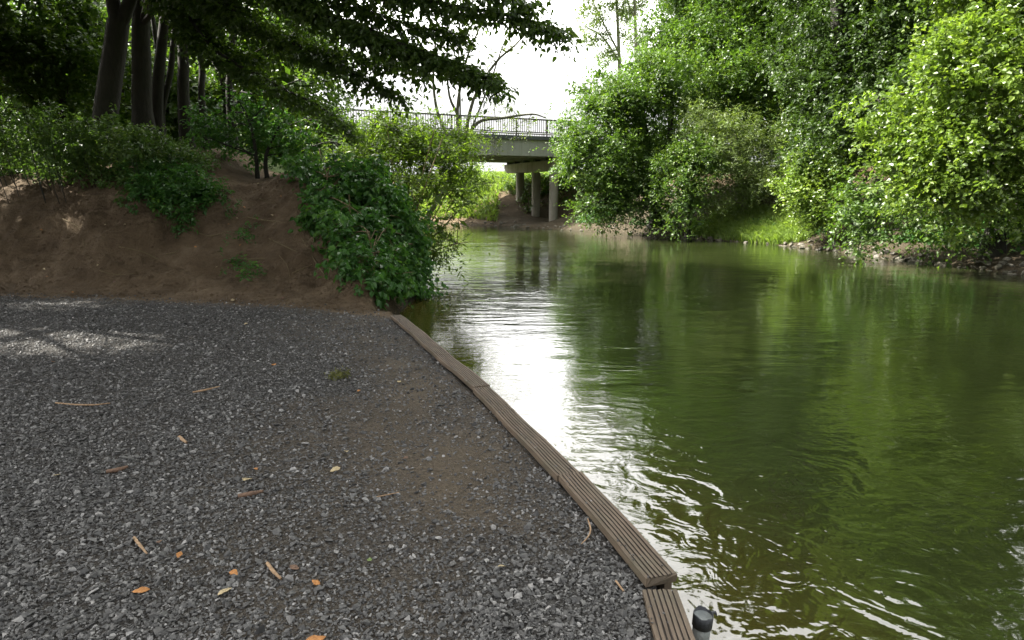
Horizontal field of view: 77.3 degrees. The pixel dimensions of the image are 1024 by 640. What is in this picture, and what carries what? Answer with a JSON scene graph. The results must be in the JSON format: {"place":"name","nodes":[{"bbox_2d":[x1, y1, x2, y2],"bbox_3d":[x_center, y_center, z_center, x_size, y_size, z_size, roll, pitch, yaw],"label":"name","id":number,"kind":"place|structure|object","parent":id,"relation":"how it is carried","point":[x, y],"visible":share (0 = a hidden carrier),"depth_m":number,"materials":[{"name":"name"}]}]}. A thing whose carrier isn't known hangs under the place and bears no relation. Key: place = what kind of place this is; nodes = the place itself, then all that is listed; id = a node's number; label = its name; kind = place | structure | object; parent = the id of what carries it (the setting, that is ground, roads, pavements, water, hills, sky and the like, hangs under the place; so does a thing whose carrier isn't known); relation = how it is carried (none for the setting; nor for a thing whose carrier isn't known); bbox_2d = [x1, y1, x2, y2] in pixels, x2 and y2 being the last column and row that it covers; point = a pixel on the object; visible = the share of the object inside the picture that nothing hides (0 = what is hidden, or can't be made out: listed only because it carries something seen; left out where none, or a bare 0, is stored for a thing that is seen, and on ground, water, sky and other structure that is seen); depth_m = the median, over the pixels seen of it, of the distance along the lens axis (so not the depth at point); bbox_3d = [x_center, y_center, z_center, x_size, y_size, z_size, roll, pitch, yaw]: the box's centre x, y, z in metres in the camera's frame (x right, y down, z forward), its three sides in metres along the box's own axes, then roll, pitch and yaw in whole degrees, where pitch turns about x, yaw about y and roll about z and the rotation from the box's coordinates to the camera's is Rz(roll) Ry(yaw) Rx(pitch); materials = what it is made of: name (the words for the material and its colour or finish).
{"place":"outdoors","nodes":[
{"label":"outdoors","id":0,"kind":"place"},
{"bbox_2d":[0,292,667,639],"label":"gravel","id":1,"kind":"structure","parent":0,"point":[159,631],"depth_m":3.31,"materials":[{"name":"grey gravel"}]},
{"bbox_2d":[106,465,127,472],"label":"stick","id":2,"kind":"object","parent":1,"relation":"on","point":[114,470],"visible":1,"depth_m":3.76,"materials":[{"name":"brown wood"}]},
{"bbox_2d":[229,569,237,574],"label":"fallen leaf","id":3,"kind":"object","parent":1,"relation":"on","point":[233,571],"visible":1,"depth_m":2.73,"materials":[{"name":"orange plant"}]},
{"bbox_2d":[238,490,263,497],"bbox_3d":[-1.414,0.942,3.462,0.130,0.029,0.030,-6,12,-27],"label":"stick","id":4,"kind":"object","parent":1,"relation":"on","point":[246,494],"visible":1,"depth_m":3.45,"materials":[{"name":"brown wood"}]},
{"bbox_2d":[8,0,786,174],"label":"sky","id":5,"kind":"structure","parent":0,"point":[539,82],"materials":[{"name":"white"}]},
{"bbox_2d":[405,170,608,221],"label":"meadow grass","id":6,"kind":"structure","parent":0,"point":[487,214],"depth_m":46.08,"materials":[{"name":"green plant"}]},
{"bbox_2d":[0,147,1023,639],"bbox_3d":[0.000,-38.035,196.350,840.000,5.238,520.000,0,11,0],"label":"ground","id":7,"kind":"structure","parent":0,"point":[238,175],"depth_m":4.82,"materials":[{"name":"soil"}]},
{"bbox_2d":[0,0,56,133],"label":"shade tree","id":8,"kind":"object","parent":7,"relation":"on","point":[4,7],"visible":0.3,"depth_m":16.32,"materials":[{"name":"green plant"}]},
{"bbox_2d":[0,0,80,146],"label":"tree","id":9,"kind":"object","parent":7,"relation":"on","point":[10,113],"visible":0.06,"depth_m":20.18,"materials":[{"name":"green plant"}]},
{"bbox_2d":[0,83,104,203],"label":"herb clump","id":10,"kind":"object","parent":7,"relation":"on","point":[56,159],"visible":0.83,"depth_m":12.11,"materials":[{"name":"green plant"}]},
{"bbox_2d":[0,0,130,146],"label":"understorey tree","id":11,"kind":"object","parent":7,"relation":"on","point":[62,53],"visible":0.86,"depth_m":17.08,"materials":[{"name":"green plant"}]},
{"bbox_2d":[2,0,137,155],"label":"sycamore tree","id":12,"kind":"object","parent":7,"relation":"on","point":[109,84],"visible":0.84,"depth_m":13.54,"materials":[{"name":"brown plant"}]},
{"bbox_2d":[10,0,130,147],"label":"tree","id":13,"kind":"object","parent":7,"relation":"on","point":[53,77],"visible":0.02,"depth_m":23.42,"materials":[{"name":"green plant"}]},
{"bbox_2d":[55,402,109,405],"bbox_3d":[-3.335,0.648,4.941,0.438,0.017,0.064,0,11,2],"label":"stick","id":14,"kind":"object","parent":7,"relation":"on","point":[81,404],"visible":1,"depth_m":4.93,"materials":[{"name":"brown wood"}]},
{"bbox_2d":[24,0,178,147],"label":"tree","id":15,"kind":"object","parent":7,"relation":"on","point":[123,96],"visible":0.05,"depth_m":19.22,"materials":[{"name":"green plant"}]},
{"bbox_2d":[48,103,167,206],"bbox_3d":[-8.074,-3.277,12.927,2.046,1.983,3.494,-7,13,-31],"label":"herb clump","id":16,"kind":"object","parent":7,"relation":"on","point":[120,148],"visible":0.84,"depth_m":12.20,"materials":[{"name":"green plant"}]},
{"bbox_2d":[133,536,146,553],"bbox_3d":[-1.713,1.041,2.947,0.014,0.017,0.207,-10,15,-43],"label":"stick","id":17,"kind":"object","parent":7,"relation":"on","point":[136,540],"visible":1,"depth_m":2.95,"materials":[{"name":"brown wood"}]},
{"bbox_2d":[132,587,149,592],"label":"fallen leaf","id":18,"kind":"object","parent":7,"relation":"on","point":[141,589],"visible":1,"depth_m":2.61,"materials":[{"name":"orange plant"}]},
{"bbox_2d":[90,1,213,109],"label":"understorey tree","id":19,"kind":"object","parent":7,"relation":"on","point":[152,45],"visible":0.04,"depth_m":21.79,"materials":[{"name":"green plant"}]},
{"bbox_2d":[152,10,169,146],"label":"slender tree","id":20,"kind":"object","parent":7,"relation":"on","point":[158,76],"visible":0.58,"depth_m":16.50,"materials":[{"name":"brown plant"}]},
{"bbox_2d":[81,5,246,147],"bbox_3d":[-10.081,-6.575,18.857,3.960,6.014,5.195,4,12,17],"label":"tree","id":21,"kind":"object","parent":7,"relation":"on","point":[171,114],"visible":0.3,"depth_m":18.45,"materials":[{"name":"green plant"}]},
{"bbox_2d":[108,140,228,228],"bbox_3d":[-6.855,-2.687,12.665,1.937,1.866,3.082,-10,15,-43],"label":"herb clump","id":22,"kind":"object","parent":7,"relation":"on","point":[178,189],"visible":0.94,"depth_m":12.08,"materials":[{"name":"green plant"}]},
{"bbox_2d":[163,28,176,136],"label":"slender tree","id":23,"kind":"object","parent":7,"relation":"on","point":[169,74],"visible":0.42,"depth_m":16.83,"materials":[{"name":"brown plant"}]},
{"bbox_2d":[121,119,222,171],"bbox_3d":[-7.009,-3.373,13.140,2.039,1.380,1.883,-11,15,-43],"label":"herb clump","id":24,"kind":"object","parent":7,"relation":"on","point":[184,152],"visible":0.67,"depth_m":13.03,"materials":[{"name":"green plant"}]},
{"bbox_2d":[162,205,198,238],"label":"herb clump","id":25,"kind":"object","parent":7,"relation":"on","point":[175,228],"visible":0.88,"depth_m":11.79,"materials":[{"name":"green plant"}]},
{"bbox_2d":[128,16,235,146],"bbox_3d":[-11.581,-9.443,23.798,6.725,10.626,6.529,0,11,0],"label":"tree","id":26,"kind":"object","parent":7,"relation":"on","point":[175,56],"visible":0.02,"depth_m":22.59,"materials":[{"name":"green plant"}]},
{"bbox_2d":[178,435,187,443],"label":"stick","id":27,"kind":"object","parent":7,"relation":"on","point":[182,439],"visible":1,"depth_m":4.21,"materials":[{"name":"brown wood"}]},
{"bbox_2d":[177,44,196,149],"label":"slender tree","id":28,"kind":"object","parent":7,"relation":"on","point":[183,96],"visible":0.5,"depth_m":16.31,"materials":[{"name":"brown plant"}]},
{"bbox_2d":[0,161,405,313],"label":"soil crumbs","id":29,"kind":"object","parent":7,"relation":"on","point":[189,279],"visible":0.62,"depth_m":11.10,"materials":[{"name":"brown soil"}]},
{"bbox_2d":[198,53,209,149],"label":"slender tree","id":30,"kind":"object","parent":7,"relation":"on","point":[201,85],"visible":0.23,"depth_m":15.77,"materials":[{"name":"brown plant"}]},
{"bbox_2d":[193,386,219,392],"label":"stick","id":31,"kind":"object","parent":7,"relation":"on","point":[202,390],"visible":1,"depth_m":5.29,"materials":[{"name":"brown wood"}]},
{"bbox_2d":[217,588,230,594],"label":"fallen leaf","id":32,"kind":"object","parent":7,"relation":"on","point":[223,591],"visible":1,"depth_m":2.61,"materials":[{"name":"beige plant"}]},
{"bbox_2d":[226,33,238,145],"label":"slender tree","id":33,"kind":"object","parent":7,"relation":"on","point":[230,86],"visible":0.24,"depth_m":17.11,"materials":[{"name":"brown plant"}]},
{"bbox_2d":[215,182,262,245],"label":"herb clump","id":34,"kind":"object","parent":7,"relation":"on","point":[239,230],"visible":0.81,"depth_m":11.93,"materials":[{"name":"green plant"}]},
{"bbox_2d":[220,247,266,281],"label":"herb clump","id":35,"kind":"object","parent":7,"relation":"on","point":[243,270],"visible":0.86,"depth_m":10.86,"materials":[{"name":"green plant"}]},
{"bbox_2d":[174,84,330,178],"bbox_3d":[-6.022,-4.252,14.666,3.673,2.311,1.869,2,11,12],"label":"dark elder shrub","id":36,"kind":"object","parent":7,"relation":"on","point":[215,128],"visible":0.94,"depth_m":14.48,"materials":[{"name":"green plant"}]},
{"bbox_2d":[191,1,333,147],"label":"understorey tree","id":37,"kind":"object","parent":7,"relation":"on","point":[276,22],"visible":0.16,"depth_m":19.50,"materials":[{"name":"green plant"}]},
{"bbox_2d":[247,217,284,222],"bbox_3d":[-4.550,-1.863,11.890,1.022,0.097,0.077,6,13,28],"label":"stick","id":38,"kind":"object","parent":7,"relation":"on","point":[263,219],"visible":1,"depth_m":11.97,"materials":[{"name":"brown wood"}]},
{"bbox_2d":[191,6,342,164],"bbox_3d":[-8.682,-8.250,21.846,7.482,8.279,4.904,10,15,42],"label":"tree","id":39,"kind":"object","parent":7,"relation":"on","point":[288,78],"visible":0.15,"depth_m":20.59,"materials":[{"name":"green plant"}]},
{"bbox_2d":[265,561,281,579],"bbox_3d":[-1.028,1.081,2.754,0.017,0.016,0.158,-9,14,-39],"label":"stick","id":40,"kind":"object","parent":7,"relation":"on","point":[272,569],"visible":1,"depth_m":2.75,"materials":[{"name":"brown wood"}]},
{"bbox_2d":[268,238,297,251],"bbox_3d":[-4.054,-1.324,11.288,0.920,0.205,0.044,9,14,40],"label":"stick","id":41,"kind":"object","parent":7,"relation":"on","point":[282,245],"visible":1,"depth_m":11.25,"materials":[{"name":"brown wood"}]},
{"bbox_2d":[290,564,298,569],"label":"fallen leaf","id":42,"kind":"object","parent":7,"relation":"on","point":[295,567],"visible":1,"depth_m":2.78,"materials":[{"name":"brown plant"}]},
{"bbox_2d":[225,3,365,166],"bbox_3d":[-8.361,-8.384,24.421,7.018,8.077,5.876,0,11,0],"label":"tree","id":43,"kind":"object","parent":7,"relation":"on","point":[335,99],"visible":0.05,"depth_m":23.31,"materials":[{"name":"green plant"}]},
{"bbox_2d":[306,635,325,639],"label":"fallen leaf","id":44,"kind":"object","parent":7,"relation":"on","point":[314,637],"visible":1,"depth_m":2.34,"materials":[{"name":"orange plant"}]},
{"bbox_2d":[312,580,319,584],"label":"fallen leaf","id":45,"kind":"object","parent":7,"relation":"on","point":[316,582],"visible":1,"depth_m":2.67,"materials":[{"name":"orange plant"}]},
{"bbox_2d":[302,238,331,284],"bbox_3d":[-3.230,-0.994,10.640,0.069,0.645,1.682,-7,13,-31],"label":"stick","id":46,"kind":"object","parent":7,"relation":"on","point":[314,259],"visible":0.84,"depth_m":10.88,"materials":[{"name":"brown wood"}]},
{"bbox_2d":[258,99,390,167],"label":"understorey tree","id":47,"kind":"object","parent":7,"relation":"on","point":[328,133],"visible":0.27,"depth_m":18.24,"materials":[{"name":"green plant"}]},
{"bbox_2d":[330,466,339,471],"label":"fallen leaf","id":48,"kind":"object","parent":7,"relation":"on","point":[334,468],"visible":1,"depth_m":3.78,"materials":[{"name":"beige plant"}]},
{"bbox_2d":[321,366,350,380],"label":"moss clump","id":49,"kind":"object","parent":7,"relation":"on","point":[338,373],"visible":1,"depth_m":5.70,"materials":[{"name":"green plant"}]},
{"bbox_2d":[131,0,587,150],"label":"overhanging hornbeam","id":50,"kind":"object","parent":7,"relation":"on","point":[200,26],"visible":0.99,"depth_m":10.38,"materials":[{"name":"green plant"}]},
{"bbox_2d":[278,147,448,309],"bbox_3d":[-2.932,-1.688,12.194,3.423,3.257,5.914,0,11,0],"label":"bramble mound","id":51,"kind":"object","parent":7,"relation":"on","point":[381,227],"visible":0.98,"depth_m":11.44,"materials":[{"name":"green plant"}]},
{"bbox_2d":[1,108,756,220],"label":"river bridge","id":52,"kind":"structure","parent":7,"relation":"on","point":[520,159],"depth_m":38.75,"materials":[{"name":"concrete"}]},
{"bbox_2d":[322,80,505,281],"bbox_3d":[-2.469,-3.193,14.876,4.694,4.845,4.309,0,11,0],"label":"willow bush","id":53,"kind":"object","parent":7,"relation":"on","point":[390,137],"visible":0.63,"depth_m":15.12,"materials":[{"name":"green plant"}]},
{"bbox_2d":[390,315,448,357],"bbox_3d":[-1.103,0.379,7.423,0.154,0.508,2.291,-4,12,-21],"label":"edging board","id":54,"kind":"object","parent":7,"relation":"on","point":[422,337],"visible":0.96,"depth_m":7.16,"materials":[{"name":"wood"}]},
{"bbox_2d":[436,354,489,389],"bbox_3d":[-0.465,0.688,5.851,0.152,0.506,1.156,-4,12,-21],"label":"edging board","id":55,"kind":"object","parent":7,"relation":"on","point":[475,380],"visible":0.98,"depth_m":5.71,"materials":[{"name":"wood"}]},
{"bbox_2d":[434,162,508,215],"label":"bank shrub","id":56,"kind":"object","parent":7,"relation":"on","point":[479,168],"visible":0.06,"depth_m":47.95,"materials":[{"name":"green plant"}]},
{"bbox_2d":[419,0,552,215],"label":"multi stem willow tree","id":57,"kind":"object","parent":7,"relation":"on","point":[457,110],"visible":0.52,"depth_m":18.61,"materials":[{"name":"green plant"}]},
{"bbox_2d":[473,386,512,414],"bbox_3d":[-0.157,0.848,5.037,0.148,0.505,0.614,-4,12,-18],"label":"edging board","id":58,"kind":"object","parent":7,"relation":"on","point":[483,394],"visible":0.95,"depth_m":4.96,"materials":[{"name":"wood"}]},
{"bbox_2d":[510,189,547,212],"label":"bank shrub","id":59,"kind":"object","parent":7,"relation":"on","point":[526,201],"visible":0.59,"depth_m":43.39,"materials":[{"name":"green plant"}]},
{"bbox_2d":[495,409,578,481],"bbox_3d":[0.132,1.010,4.212,0.148,0.505,1.165,-4,12,-19],"label":"edging board","id":60,"kind":"object","parent":7,"relation":"on","point":[545,457],"visible":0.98,"depth_m":4.06,"materials":[{"name":"wood"}]},
{"bbox_2d":[496,172,592,205],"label":"bank shrub","id":61,"kind":"object","parent":7,"relation":"on","point":[506,185],"visible":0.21,"depth_m":45.07,"materials":[{"name":"green plant"}]},
{"bbox_2d":[581,518,590,543],"bbox_3d":[0.363,1.015,3.074,0.034,0.010,0.243,3,11,13],"label":"stick","id":62,"kind":"object","parent":7,"relation":"on","point":[589,531],"visible":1,"depth_m":3.05,"materials":[{"name":"brown wood"}]},
{"bbox_2d":[564,0,638,171],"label":"birch tree","id":63,"kind":"object","parent":7,"relation":"on","point":[598,13],"visible":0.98,"depth_m":55.97,"materials":[{"name":"green plant"}]},
{"bbox_2d":[559,471,676,590],"bbox_3d":[0.476,1.207,3.186,0.153,0.506,1.037,-3,12,-17],"label":"edging board","id":64,"kind":"object","parent":7,"relation":"on","point":[612,522],"visible":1,"depth_m":2.99,"materials":[{"name":"wood"}]},
{"bbox_2d":[614,0,656,117],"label":"birch tree","id":65,"kind":"object","parent":7,"relation":"on","point":[634,11],"visible":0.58,"depth_m":57.41,"materials":[{"name":"green plant"}]},
{"bbox_2d":[529,39,752,237],"bbox_3d":[6.096,-8.323,30.045,10.650,9.638,7.631,0,11,0],"label":"alder tree","id":66,"kind":"object","parent":7,"relation":"on","point":[634,88],"visible":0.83,"depth_m":28.99,"materials":[{"name":"green plant"}]},
{"bbox_2d":[642,589,694,639],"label":"edging board","id":67,"kind":"object","parent":7,"relation":"on","point":[677,626],"visible":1,"depth_m":2.44,"materials":[{"name":"wood"}]},
{"bbox_2d":[643,123,732,242],"bbox_3d":[7.453,-5.532,27.347,3.982,5.832,3.444,0,11,0],"label":"bush","id":68,"kind":"object","parent":7,"relation":"on","point":[686,184],"visible":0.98,"depth_m":27.01,"materials":[{"name":"green plant"}]},
{"bbox_2d":[627,0,789,165],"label":"woodland tree","id":69,"kind":"object","parent":7,"relation":"on","point":[657,20],"depth_m":39.40,"materials":[{"name":"green plant"}]},
{"bbox_2d":[623,0,830,174],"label":"tall maple tree","id":70,"kind":"object","parent":7,"relation":"on","point":[730,56],"visible":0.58,"depth_m":30.57,"materials":[{"name":"green plant"}]},
{"bbox_2d":[668,89,801,227],"bbox_3d":[10.010,-7.080,28.068,6.554,6.442,4.946,0,11,0],"label":"grey willow shrub","id":71,"kind":"object","parent":7,"relation":"on","point":[739,177],"visible":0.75,"depth_m":27.87,"materials":[{"name":"green plant"}]},
{"bbox_2d":[683,199,834,244],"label":"waterside grass","id":72,"kind":"structure","parent":7,"relation":"on","point":[743,229],"depth_m":27.02,"materials":[{"name":"green plant"}]},
{"bbox_2d":[573,158,1023,252],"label":"undergrowth","id":73,"kind":"object","parent":7,"relation":"on","point":[909,237],"visible":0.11,"depth_m":24.71,"materials":[{"name":"green plant"}]},
{"bbox_2d":[742,3,871,164],"bbox_3d":[16.362,-14.821,34.642,11.322,17.656,11.147,4,12,20],"label":"woodland tree","id":74,"kind":"object","parent":7,"relation":"on","point":[788,83],"visible":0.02,"depth_m":32.67,"materials":[{"name":"green plant"}]},
{"bbox_2d":[763,135,872,248],"bbox_3d":[11.016,-4.522,23.118,3.818,4.484,3.628,0,11,0],"label":"bank elder bush","id":75,"kind":"object","parent":7,"relation":"on","point":[803,198],"visible":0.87,"depth_m":22.70,"materials":[{"name":"green plant"}]},
{"bbox_2d":[722,0,964,207],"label":"dark chestnut tree","id":76,"kind":"object","parent":7,"relation":"on","point":[878,26],"visible":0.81,"depth_m":23.36,"materials":[{"name":"green plant"}]},
{"bbox_2d":[785,5,901,165],"bbox_3d":[18.541,-13.508,31.673,11.566,15.086,11.222,0,11,0],"label":"woodland tree","id":77,"kind":"object","parent":7,"relation":"on","point":[853,141],"depth_m":30.26,"materials":[{"name":"green plant"}]},
{"bbox_2d":[858,0,964,54],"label":"woodland tree","id":78,"kind":"object","parent":7,"relation":"on","point":[937,6],"depth_m":23.89,"materials":[{"name":"green plant"}]},
{"bbox_2d":[813,165,1023,267],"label":"overhanging hazel bush","id":79,"kind":"object","parent":7,"relation":"on","point":[872,207],"visible":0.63,"depth_m":18.19,"materials":[{"name":"green plant"}]},
{"bbox_2d":[828,0,1023,258],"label":"leaved poplar","id":80,"kind":"object","parent":7,"relation":"on","point":[988,43],"visible":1,"depth_m":14.63,"materials":[{"name":"green plant"}]},
{"bbox_2d":[850,9,1018,207],"bbox_3d":[14.320,-6.508,21.824,6.117,7.035,6.173,0,11,0],"label":"woodland tree","id":81,"kind":"object","parent":7,"relation":"on","point":[897,79],"visible":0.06,"depth_m":20.78,"materials":[{"name":"green plant"}]},
{"bbox_2d":[995,264,1001,269],"bbox_3d":[12.652,-1.377,16.615,0.167,0.154,0.238,5,12,23],"label":"bank stone","id":82,"kind":"object","parent":7,"relation":"on","point":[998,266],"visible":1,"depth_m":16.55,"materials":[{"name":"grey stone"}]},
{"bbox_2d":[394,223,1023,639],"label":"river water","id":83,"kind":"structure","parent":0,"point":[754,441],"depth_m":5.97,"materials":[{"name":"green liquid"}]},
{"bbox_2d":[692,605,716,639],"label":"pipe post","id":84,"kind":"object","parent":83,"relation":"in","point":[702,620],"visible":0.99,"depth_m":2.61,"materials":[{"name":"grey metal"}]}
]}

